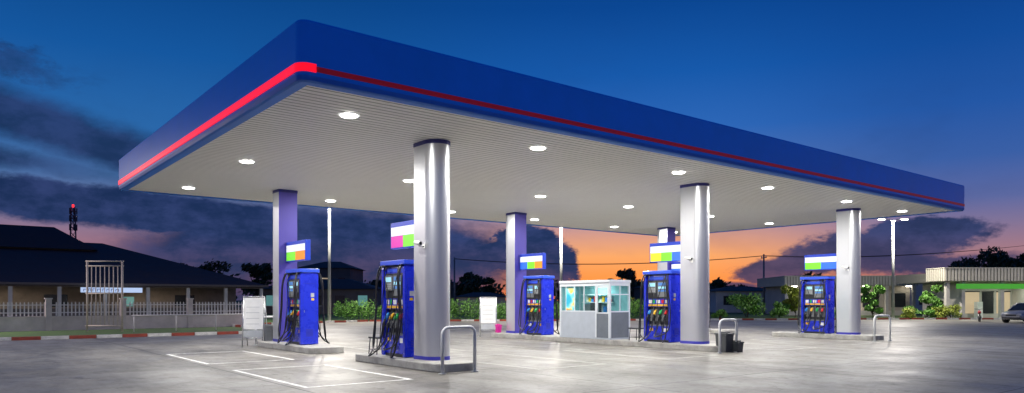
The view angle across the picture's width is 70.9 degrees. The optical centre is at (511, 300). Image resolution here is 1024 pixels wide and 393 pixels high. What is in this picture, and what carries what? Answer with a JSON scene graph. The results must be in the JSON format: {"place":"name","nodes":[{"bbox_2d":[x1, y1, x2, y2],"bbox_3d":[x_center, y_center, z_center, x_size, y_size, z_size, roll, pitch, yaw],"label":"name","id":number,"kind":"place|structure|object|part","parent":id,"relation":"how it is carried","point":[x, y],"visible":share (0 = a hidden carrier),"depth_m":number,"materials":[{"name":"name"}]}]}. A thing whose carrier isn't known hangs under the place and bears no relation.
{"place":"outdoors","nodes":[
{"label":"outdoors","id":0,"kind":"place"},
{"bbox_2d":[0,224,268,316],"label":"hall building","id":1,"kind":"structure","parent":0,"point":[38,264],"depth_m":71.92,"materials":[{"name":"brown tile"}]},
{"bbox_2d":[44,295,66,306],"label":"window","id":2,"kind":"structure","parent":1,"relation":"in","point":[63,297],"depth_m":71.29,"materials":[{"name":"grey glass"}]},
{"bbox_2d":[81,287,141,292],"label":"lit shop sign","id":3,"kind":"object","parent":1,"relation":"attached to","point":[129,290],"visible":0.71,"depth_m":66.13,"materials":[{"name":"white"}]},
{"bbox_2d":[123,297,133,305],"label":"window","id":4,"kind":"structure","parent":1,"relation":"in","point":[129,299],"depth_m":75.39,"materials":[{"name":"teal glass"}]},
{"bbox_2d":[175,295,193,305],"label":"window","id":5,"kind":"structure","parent":1,"relation":"in","point":[178,298],"depth_m":78.57,"materials":[{"name":"grey glass"}]},
{"bbox_2d":[297,262,365,282],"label":"house","id":6,"kind":"structure","parent":0,"point":[340,270],"depth_m":115.00,"materials":[{"name":"brown tile"}]},
{"bbox_2d":[355,352,472,372],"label":"pump island","id":7,"kind":"structure","parent":0,"point":[450,365],"depth_m":17.14,"materials":[{"name":"concrete"}]},
{"bbox_2d":[368,336,381,354],"bbox_3d":[-3.585,1.221,19.446,0.415,0.461,0.500,0,0,-38],"label":"stool","id":8,"kind":"object","parent":7,"relation":"on","point":[377,337],"visible":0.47,"depth_m":19.49,"materials":[{"name":"metal"}]},
{"bbox_2d":[368,259,413,357],"bbox_3d":[-2.799,0.215,18.619,1.561,2.471,1.430,0,0,-39],"label":"fuel pump","id":9,"kind":"object","parent":7,"relation":"on","point":[397,331],"visible":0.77,"depth_m":18.27,"materials":[{"name":"plastic"}]},
{"bbox_2d":[450,281,458,309],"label":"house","id":10,"kind":"structure","parent":0,"point":[451,287],"depth_m":120.00,"materials":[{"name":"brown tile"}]},
{"bbox_2d":[0,300,953,340],"bbox_3d":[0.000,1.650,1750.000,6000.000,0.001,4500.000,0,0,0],"label":"ground","id":11,"kind":"structure","parent":0,"point":[143,331],"depth_m":40.42,"materials":[{"name":"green plant"}]},
{"bbox_2d":[69,205,76,238],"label":"radio mast","id":12,"kind":"object","parent":11,"relation":"on","point":[73,217],"visible":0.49,"depth_m":199.63,"materials":[{"name":"grey metal"}]},
{"bbox_2d":[85,261,123,331],"bbox_3d":[-21.446,-0.217,37.885,2.000,3.735,0.100,0,0,0],"label":"gate frame","id":13,"kind":"object","parent":11,"relation":"on","point":[104,293],"visible":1,"depth_m":37.86,"materials":[{"name":"beige paint"}]},
{"bbox_2d":[0,298,243,331],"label":"picket fence","id":14,"kind":"object","parent":11,"relation":"on","point":[47,321],"visible":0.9,"depth_m":40.85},
{"bbox_2d":[132,314,242,331],"bbox_3d":[-17.226,1.208,39.326,6.400,0.885,0.073,0,0,-39],"label":"pipe rail","id":15,"kind":"object","parent":11,"relation":"on","point":[176,315],"visible":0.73,"depth_m":38.71,"materials":[{"name":"grey metal"}]},
{"bbox_2d":[197,259,232,274],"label":"tree","id":16,"kind":"object","parent":11,"relation":"on","point":[220,267],"visible":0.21,"depth_m":124.35,"materials":[{"name":"green plant"}]},
{"bbox_2d":[241,262,272,297],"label":"tree","id":17,"kind":"object","parent":11,"relation":"on","point":[262,272],"visible":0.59,"depth_m":109.56,"materials":[{"name":"green plant"}]},
{"bbox_2d":[263,279,381,313],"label":"shop row","id":18,"kind":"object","parent":11,"relation":"on","point":[345,289],"visible":0.34,"depth_m":85.00,"materials":[{"name":"brown tile"}]},
{"bbox_2d":[266,295,272,305],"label":"window","id":19,"kind":"structure","parent":18,"relation":"in","point":[269,298],"depth_m":84.97,"materials":[{"name":"teal glass"}]},
{"bbox_2d":[335,295,343,305],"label":"window","id":20,"kind":"structure","parent":18,"relation":"in","point":[340,298],"depth_m":84.97,"materials":[{"name":"grey glass"}]},
{"bbox_2d":[358,295,366,305],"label":"window","id":21,"kind":"structure","parent":18,"relation":"in","point":[360,297],"depth_m":84.97,"materials":[{"name":"teal glass"}]},
{"bbox_2d":[328,208,330,320],"bbox_3d":[-13.450,-3.180,53.000,2.600,9.660,0.400,0,0,0],"label":"street lamp","id":22,"kind":"object","parent":11,"relation":"on","point":[329,264],"visible":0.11,"depth_m":52.91,"materials":[{"name":"metal"}]},
{"bbox_2d":[332,298,374,320],"bbox_3d":[-12.124,0.734,55.770,3.554,1.844,1.990,0,0,0],"label":"hedge","id":23,"kind":"object","parent":11,"relation":"on","point":[350,309],"visible":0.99,"depth_m":55.65,"materials":[{"name":"green plant"}]},
{"bbox_2d":[364,279,381,286],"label":"tree","id":24,"kind":"object","parent":11,"relation":"on","point":[372,282],"visible":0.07,"depth_m":127.36,"materials":[{"name":"green plant"}]},
{"bbox_2d":[377,305,381,317],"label":"hedge","id":25,"kind":"object","parent":11,"relation":"on","point":[378,310],"visible":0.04,"depth_m":56.38,"materials":[{"name":"green plant"}]},
{"bbox_2d":[453,257,455,309],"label":"utility pole","id":26,"kind":"object","parent":11,"relation":"on","point":[454,283],"visible":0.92,"depth_m":99.89,"materials":[{"name":"grey concrete"}]},
{"bbox_2d":[454,255,765,263],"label":"power cable","id":27,"kind":"object","parent":26,"relation":"attached to","point":[616,263],"visible":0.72,"depth_m":93.68,"materials":[{"name":"black rubber"}]},
{"bbox_2d":[450,297,479,319],"bbox_3d":[-3.764,0.709,57.118,4.126,1.915,2.043,0,0,0],"label":"hedge","id":28,"kind":"object","parent":11,"relation":"on","point":[457,309],"visible":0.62,"depth_m":56.87,"materials":[{"name":"green plant"}]},
{"bbox_2d":[451,279,481,295],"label":"tree","id":29,"kind":"object","parent":11,"relation":"on","point":[471,285],"visible":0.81,"depth_m":117.73,"materials":[{"name":"green plant"}]},
{"bbox_2d":[459,272,483,291],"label":"tree","id":30,"kind":"object","parent":11,"relation":"on","point":[468,276],"visible":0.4,"depth_m":118.73,"materials":[{"name":"green plant"}]},
{"bbox_2d":[230,274,730,305],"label":"wood","id":31,"kind":"object","parent":11,"relation":"on","point":[503,294],"visible":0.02,"depth_m":206.04,"materials":[{"name":"green plant"}]},
{"bbox_2d":[455,292,505,312],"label":"shed","id":32,"kind":"structure","parent":11,"relation":"on","point":[473,296],"depth_m":90.00,"materials":[{"name":"brown tile"}]},
{"bbox_2d":[479,275,500,294],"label":"tree","id":33,"kind":"object","parent":11,"relation":"on","point":[486,281],"visible":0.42,"depth_m":123.44,"materials":[{"name":"green plant"}]},
{"bbox_2d":[497,302,559,318],"bbox_3d":[2.400,0.859,58.449,8.338,1.646,2.083,0,0,0],"label":"hedge","id":34,"kind":"object","parent":11,"relation":"on","point":[501,308],"visible":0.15,"depth_m":58.34,"materials":[{"name":"green plant"}]},
{"bbox_2d":[607,278,634,298],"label":"tree","id":35,"kind":"object","parent":11,"relation":"on","point":[632,291],"visible":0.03,"depth_m":121.58,"materials":[{"name":"green plant"}]},
{"bbox_2d":[615,268,642,290],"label":"tree","id":36,"kind":"object","parent":11,"relation":"on","point":[628,273],"visible":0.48,"depth_m":123.70,"materials":[{"name":"green plant"}]},
{"bbox_2d":[630,297,643,318],"bbox_3d":[11.231,0.649,59.729,4.865,2.008,2.018,0,0,0],"label":"hedge","id":37,"kind":"object","parent":11,"relation":"on","point":[636,310],"visible":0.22,"depth_m":59.67,"materials":[{"name":"green plant"}]},
{"bbox_2d":[709,277,725,288],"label":"tree","id":38,"kind":"object","parent":11,"relation":"on","point":[718,282],"visible":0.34,"depth_m":138.73,"materials":[{"name":"green plant"}]},
{"bbox_2d":[711,309,728,318],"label":"shrub","id":39,"kind":"object","parent":11,"relation":"on","point":[721,313],"visible":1,"depth_m":62.85,"materials":[{"name":"green plant"}]},
{"bbox_2d":[709,286,765,312],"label":"shed","id":40,"kind":"structure","parent":11,"relation":"on","point":[717,298],"depth_m":95.00,"materials":[{"name":"blue tile"}]},
{"bbox_2d":[723,296,731,305],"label":"window","id":41,"kind":"structure","parent":40,"relation":"in","point":[725,303],"depth_m":94.98,"materials":[{"name":"grey glass"}]},
{"bbox_2d":[726,292,766,317],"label":"shrub","id":42,"kind":"object","parent":11,"relation":"on","point":[740,301],"visible":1,"depth_m":67.37,"materials":[{"name":"green plant"}]},
{"bbox_2d":[761,254,766,312],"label":"utility pole","id":43,"kind":"object","parent":11,"relation":"on","point":[764,257],"visible":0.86,"depth_m":89.90,"materials":[{"name":"grey concrete"}]},
{"bbox_2d":[459,256,758,264],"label":"power cable","id":44,"kind":"object","parent":43,"relation":"attached to","point":[600,264],"visible":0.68,"depth_m":96.08,"materials":[{"name":"black rubber"}]},
{"bbox_2d":[463,256,756,263],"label":"power cable","id":45,"kind":"object","parent":43,"relation":"attached to","point":[631,263],"visible":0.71,"depth_m":93.86,"materials":[{"name":"black rubber"}]},
{"bbox_2d":[769,301,790,317],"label":"shrub","id":46,"kind":"object","parent":11,"relation":"on","point":[779,310],"visible":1,"depth_m":67.54,"materials":[{"name":"green plant"}]},
{"bbox_2d":[780,284,800,317],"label":"tree","id":47,"kind":"object","parent":11,"relation":"on","point":[792,299],"visible":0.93,"depth_m":67.93,"materials":[{"name":"green plant"}]},
{"bbox_2d":[795,271,821,275],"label":"tree","id":48,"kind":"object","parent":11,"relation":"on","point":[810,273],"visible":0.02,"depth_m":128.15,"materials":[{"name":"green plant"}]},
{"bbox_2d":[861,284,885,317],"bbox_3d":[31.747,0.113,63.589,2.034,3.107,1.944,0,0,0],"label":"tree","id":49,"kind":"object","parent":11,"relation":"on","point":[878,290],"visible":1,"depth_m":63.22,"materials":[{"name":"green plant"}]},
{"bbox_2d":[878,218,908,317],"bbox_3d":[33.000,-2.730,62.300,2.600,8.760,0.400,0,0,0],"label":"street lamp","id":50,"kind":"object","parent":11,"relation":"on","point":[893,295],"visible":0.85,"depth_m":62.22,"materials":[{"name":"metal"}]},
{"bbox_2d":[900,307,916,318],"bbox_3d":[34.931,1.135,63.169,1.137,1.056,1.579,0,0,-7],"label":"shrub","id":51,"kind":"object","parent":11,"relation":"on","point":[908,313],"visible":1,"depth_m":63.01,"materials":[{"name":"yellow plant"}]},
{"bbox_2d":[902,305,918,318],"bbox_3d":[35.424,1.057,64.275,1.500,1.212,1.554,0,0,-12],"label":"shrub","id":52,"kind":"object","parent":11,"relation":"on","point":[915,311],"visible":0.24,"depth_m":63.93,"materials":[{"name":"green plant"}]},
{"bbox_2d":[917,309,936,317],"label":"shrub","id":53,"kind":"object","parent":11,"relation":"on","point":[927,312],"visible":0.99,"depth_m":62.75,"materials":[{"name":"green plant"}]},
{"bbox_2d":[919,284,943,313],"bbox_3d":[37.657,0.096,64.504,1.983,3.109,2.254,0,0,44],"label":"tree","id":54,"kind":"object","parent":11,"relation":"on","point":[927,297],"visible":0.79,"depth_m":64.23,"materials":[{"name":"green plant"}]},
{"bbox_2d":[932,306,954,317],"bbox_3d":[37.620,1.087,62.992,1.724,1.155,1.798,0,0,-20],"label":"shrub","id":55,"kind":"object","parent":11,"relation":"on","point":[938,314],"visible":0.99,"depth_m":62.71,"materials":[{"name":"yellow plant"}]},
{"bbox_2d":[940,305,962,317],"bbox_3d":[38.528,0.995,63.341,1.874,1.333,1.742,0,0,14],"label":"shrub","id":56,"kind":"object","parent":11,"relation":"on","point":[956,309],"visible":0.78,"depth_m":62.99,"materials":[{"name":"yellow plant"}]},
{"bbox_2d":[896,267,1023,317],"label":"convenience shop","id":57,"kind":"structure","parent":11,"relation":"on","point":[988,292],"depth_m":64.79,"materials":[{"name":"beige paint"}]},
{"bbox_2d":[965,291,979,312],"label":"window","id":58,"kind":"structure","parent":57,"relation":"in","point":[971,297],"depth_m":67.40,"materials":[{"name":"beige glass"}]},
{"bbox_2d":[982,291,993,312],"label":"door","id":59,"kind":"structure","parent":57,"relation":"in","point":[987,296],"depth_m":67.50,"materials":[{"name":"grey glass"}]},
{"bbox_2d":[996,291,1010,312],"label":"window","id":60,"kind":"structure","parent":57,"relation":"in","point":[1006,293],"depth_m":67.58,"materials":[{"name":"beige glass"}]},
{"bbox_2d":[947,255,974,266],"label":"tree","id":61,"kind":"object","parent":11,"relation":"on","point":[958,262],"visible":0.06,"depth_m":111.14,"materials":[{"name":"green plant"}]},
{"bbox_2d":[954,245,1018,267],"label":"tree","id":62,"kind":"object","parent":11,"relation":"on","point":[992,260],"visible":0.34,"depth_m":103.68,"materials":[{"name":"green plant"}]},
{"bbox_2d":[996,250,1021,267],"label":"tree","id":63,"kind":"object","parent":11,"relation":"on","point":[1003,252],"visible":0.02,"depth_m":108.33,"materials":[{"name":"green plant"}]},
{"bbox_2d":[1014,253,1023,267],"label":"tree","id":64,"kind":"object","parent":11,"relation":"on","point":[1020,258],"visible":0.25,"depth_m":110.13,"materials":[{"name":"green plant"}]},
{"bbox_2d":[0,320,1023,392],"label":"forecourt","id":65,"kind":"structure","parent":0,"point":[972,356],"depth_m":18.12,"materials":[{"name":"concrete"}]},
{"bbox_2d":[241,296,266,346],"bbox_3d":[-9.167,0.755,25.694,0.760,1.792,0.787,0,0,-6],"label":"notice board stand","id":66,"kind":"object","parent":65,"relation":"on","point":[253,318],"visible":0.93,"depth_m":25.44,"materials":[{"name":"white paint"}]},
{"bbox_2d":[257,340,343,353],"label":"pump island","id":67,"kind":"structure","parent":65,"relation":"on","point":[318,348],"depth_m":22.61,"materials":[{"name":"concrete"}]},
{"bbox_2d":[262,324,272,340],"bbox_3d":[-8.768,1.155,25.801,0.367,0.590,0.367,0,0,-38],"label":"waste bin","id":68,"kind":"object","parent":67,"relation":"on","point":[268,332],"visible":0.7,"depth_m":25.67,"materials":[{"name":"grey plastic"}]},
{"bbox_2d":[277,268,329,345],"bbox_3d":[-6.972,0.215,23.864,1.561,2.471,1.430,0,0,-38],"label":"fuel pump","id":69,"kind":"object","parent":67,"relation":"on","point":[302,320],"visible":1,"depth_m":23.45,"materials":[{"name":"plastic"}]},
{"bbox_2d":[438,325,478,373],"bbox_3d":[-1.204,1.111,16.292,1.060,1.070,0.180,0,0,-39],"label":"hoop barrier","id":70,"kind":"object","parent":65,"relation":"on","point":[472,328],"visible":1,"depth_m":16.27,"materials":[{"name":"metal"}]},
{"bbox_2d":[480,297,496,336],"bbox_3d":[-1.077,0.755,32.376,0.760,1.792,0.787,0,0,-4],"label":"notice board stand","id":71,"kind":"object","parent":65,"relation":"on","point":[488,313],"visible":0.92,"depth_m":32.11,"materials":[{"name":"white paint"}]},
{"bbox_2d":[0,318,1001,340],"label":"kerb","id":72,"kind":"structure","parent":65,"relation":"on","point":[114,335],"depth_m":34.39,"materials":[{"name":"grey concrete"}]},
{"bbox_2d":[166,330,941,387],"bbox_3d":[4.197,1.641,26.690,29.100,0.001,10.650,0,0,-38],"label":"road marking","id":73,"kind":"object","parent":65,"relation":"on","point":[450,357],"visible":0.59,"depth_m":19.56,"materials":[{"name":"white paint"}]},
{"bbox_2d":[558,228,562,321],"bbox_3d":[4.270,-2.230,54.500,1.500,7.760,0.400,0,0,0],"label":"street lamp","id":74,"kind":"object","parent":65,"relation":"on","point":[561,275],"visible":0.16,"depth_m":54.42,"materials":[{"name":"metal"}]},
{"bbox_2d":[491,332,717,351],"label":"pump island","id":75,"kind":"structure","parent":65,"relation":"on","point":[711,347],"depth_m":26.07,"materials":[{"name":"concrete"}]},
{"bbox_2d":[495,324,501,332],"bbox_3d":[-0.613,1.255,32.096,0.259,0.390,0.259,0,0,-39],"label":"plastic bucket","id":76,"kind":"object","parent":75,"relation":"on","point":[498,327],"visible":1,"depth_m":32.01,"materials":[{"name":"pink plastic"}]},
{"bbox_2d":[518,275,559,335],"bbox_3d":[1.105,0.215,30.288,1.561,2.471,1.430,0,0,-38],"label":"fuel pump","id":77,"kind":"object","parent":75,"relation":"on","point":[539,305],"visible":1,"depth_m":29.94,"materials":[{"name":"metal"}]},
{"bbox_2d":[118,19,964,360],"bbox_3d":[2.869,-1.740,28.149,29.787,6.380,16.337,0,0,-39],"label":"filling station canopy","id":78,"kind":"object","parent":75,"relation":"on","point":[288,121],"visible":0.97,"depth_m":20.10,"materials":[{"name":"blue"}]},
{"bbox_2d":[286,239,310,261],"bbox_3d":[-7.312,-1.670,24.550,0.192,0.680,1.770,0,0,-38],"label":"fuel grade sign","id":79,"kind":"object","parent":78,"relation":"attached to","point":[299,250],"visible":1,"depth_m":24.25,"materials":[{"name":"blue"}]},
{"bbox_2d":[391,220,413,249],"bbox_3d":[-2.693,-1.670,18.405,0.192,0.680,1.360,0,0,-38],"label":"fuel grade sign","id":80,"kind":"object","parent":78,"relation":"attached to","point":[402,235],"visible":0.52,"depth_m":18.38,"materials":[{"name":"blue"}]},
{"bbox_2d":[413,241,424,248],"bbox_3d":[-2.218,-1.342,17.344,0.222,0.203,0.284,0,0,-39],"label":"security camera","id":81,"kind":"object","parent":78,"relation":"attached to","point":[418,243],"visible":1,"depth_m":17.31,"materials":[{"name":"white paint"}]},
{"bbox_2d":[520,253,545,269],"bbox_3d":[0.874,-1.670,31.157,0.192,0.680,1.620,0,0,-39],"label":"fuel grade sign","id":82,"kind":"object","parent":78,"relation":"attached to","point":[532,261],"visible":1,"depth_m":30.97,"materials":[{"name":"blue"}]},
{"bbox_2d":[650,241,679,262],"bbox_3d":[5.452,-1.670,25.017,0.192,0.680,1.570,0,0,-38],"label":"fuel grade sign","id":83,"kind":"object","parent":78,"relation":"attached to","point":[665,252],"visible":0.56,"depth_m":25.02,"materials":[{"name":"blue"}]},
{"bbox_2d":[671,262,679,269],"bbox_3d":[8.919,-1.670,37.621,0.192,0.680,1.520,0,0,-39],"label":"fuel grade sign","id":84,"kind":"object","parent":78,"relation":"attached to","point":[675,265],"visible":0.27,"depth_m":37.86,"materials":[{"name":"blue"}]},
{"bbox_2d":[684,257,692,262],"bbox_3d":[5.874,-1.342,23.781,0.222,0.203,0.284,0,0,-39],"label":"security camera","id":85,"kind":"object","parent":78,"relation":"attached to","point":[690,259],"visible":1,"depth_m":23.75,"materials":[{"name":"white paint"}]},
{"bbox_2d":[804,254,835,269],"bbox_3d":[13.622,-1.670,31.548,0.192,0.680,1.620,0,0,-39],"label":"fuel grade sign","id":86,"kind":"object","parent":78,"relation":"attached to","point":[821,262],"visible":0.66,"depth_m":31.53,"materials":[{"name":"blue"}]},
{"bbox_2d":[559,280,630,339],"bbox_3d":[3.145,0.350,27.674,1.182,2.200,2.760,0,0,-39],"label":"attendant booth","id":87,"kind":"object","parent":75,"relation":"on","point":[594,309],"visible":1,"depth_m":27.29,"materials":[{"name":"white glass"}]},
{"bbox_2d":[560,282,629,337],"bbox_3d":[3.159,0.370,27.682,1.097,2.040,2.704,0,0,-39],"label":"window frame","id":88,"kind":"structure","parent":87,"relation":"in","point":[609,284],"depth_m":26.93,"materials":[{"name":"white metal"}]},
{"bbox_2d":[597,286,607,337],"bbox_3d":[3.350,0.435,26.586,0.036,1.910,0.598,0,0,-39],"label":"door","id":89,"kind":"structure","parent":87,"relation":"in","point":[602,317],"depth_m":26.57,"materials":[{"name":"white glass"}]},
{"bbox_2d":[629,327,643,339],"bbox_3d":[4.507,1.221,25.819,0.415,0.461,0.500,0,0,-38],"label":"stool","id":90,"kind":"object","parent":75,"relation":"on","point":[636,328],"visible":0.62,"depth_m":25.77,"materials":[{"name":"metal"}]},
{"bbox_2d":[638,270,679,342],"bbox_3d":[5.278,0.215,25.044,1.561,2.471,1.430,0,0,-38],"label":"fuel pump","id":91,"kind":"object","parent":75,"relation":"on","point":[662,306],"visible":0.93,"depth_m":24.77,"materials":[{"name":"plastic"}]},
{"bbox_2d":[714,332,734,351],"bbox_3d":[6.745,1.326,22.845,0.454,0.640,0.454,0,0,-38],"label":"waste bin","id":92,"kind":"object","parent":65,"relation":"on","point":[726,341],"visible":0.91,"depth_m":22.68,"materials":[{"name":"grey plastic"}]},
{"bbox_2d":[718,318,737,353],"bbox_3d":[6.763,1.111,22.502,1.060,1.070,0.180,0,0,-39],"label":"hoop barrier","id":93,"kind":"object","parent":65,"relation":"on","point":[719,332],"visible":1,"depth_m":22.23,"materials":[{"name":"metal"}]},
{"bbox_2d":[732,340,743,351],"bbox_3d":[7.141,1.461,22.828,0.324,0.370,0.324,0,0,-39],"label":"waste bin","id":94,"kind":"object","parent":65,"relation":"on","point":[737,346],"visible":0.98,"depth_m":22.73,"materials":[{"name":"black plastic"}]},
{"bbox_2d":[872,314,891,341],"bbox_3d":[14.807,1.111,28.773,1.060,1.070,0.180,0,0,-24],"label":"hoop barrier","id":95,"kind":"object","parent":65,"relation":"on","point":[874,328],"visible":0.99,"depth_m":28.61,"materials":[{"name":"metal"}]},
{"bbox_2d":[1001,303,1023,322],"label":"parked car","id":96,"kind":"object","parent":65,"relation":"on","point":[1015,311],"visible":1,"depth_m":51.87,"materials":[{"name":"grey paint"}]},
{"bbox_3d":[37.909,0.486,52.664,2.700,0.520,1.520,0,0,-28],"label":"window","id":97,"kind":"part","parent":96,"relation":"part of","materials":[{"name":"black glass"}]},
{"bbox_2d":[0,0,1023,299],"label":"sky","id":98,"kind":"structure","parent":0,"point":[930,88],"materials":[{"name":"blue"}]},
{"bbox_2d":[634,285,710,310],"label":"house","id":99,"kind":"structure","parent":0,"point":[637,292],"depth_m":114.73,"materials":[{"name":"blue tile"}]},
{"bbox_2d":[709,329,734,333],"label":"pump island","id":100,"kind":"structure","parent":0,"point":[712,331],"depth_m":35.20,"materials":[{"name":"concrete"}]},
{"bbox_2d":[772,331,883,340],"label":"pump island","id":101,"kind":"structure","parent":0,"point":[869,337],"depth_m":30.66,"materials":[{"name":"concrete"}]},
{"bbox_2d":[797,276,835,333],"bbox_3d":[13.417,0.215,31.518,1.561,2.471,1.430,0,0,-38],"label":"fuel pump","id":102,"kind":"object","parent":101,"relation":"on","point":[817,303],"visible":0.99,"depth_m":31.28,"materials":[{"name":"metal"}]},
{"bbox_2d":[757,276,919,314],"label":"office building","id":103,"kind":"structure","parent":0,"point":[772,285],"depth_m":78.08,"materials":[{"name":"grey"}]},
{"bbox_2d":[863,294,878,306],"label":"window","id":104,"kind":"structure","parent":103,"relation":"in","point":[864,304],"depth_m":78.29,"materials":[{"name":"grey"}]},
{"bbox_2d":[891,293,905,306],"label":"window","id":105,"kind":"structure","parent":103,"relation":"in","point":[900,298],"depth_m":78.08,"materials":[{"name":"grey glass"}]},
{"bbox_2d":[910,284,922,311],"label":"house","id":106,"kind":"structure","parent":0,"point":[919,304],"depth_m":100.00,"materials":[{"name":"blue"}]},
{"bbox_2d":[977,310,981,321],"bbox_3d":[35.400,1.156,54.500,0.651,1.011,1.829,0,0,30],"label":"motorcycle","id":107,"kind":"object","parent":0,"point":[979,317],"visible":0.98,"depth_m":54.02,"materials":[{"name":"black metal"}]},
{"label":"utility pole","id":108,"kind":"object","parent":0,"visible":0},
{"bbox_2d":[768,248,997,256],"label":"power cable","id":109,"kind":"object","parent":108,"relation":"attached to","point":[879,256],"visible":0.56,"depth_m":82.65,"materials":[{"name":"black rubber"}]},
{"bbox_2d":[766,246,1017,256],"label":"power cable","id":110,"kind":"object","parent":108,"relation":"attached to","point":[913,254],"visible":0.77,"depth_m":79.82,"materials":[{"name":"black rubber"}]},
{"bbox_2d":[781,247,1007,256],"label":"power cable","id":111,"kind":"object","parent":108,"relation":"attached to","point":[870,256],"visible":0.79,"depth_m":83.59,"materials":[{"name":"black rubber"}]}
]}

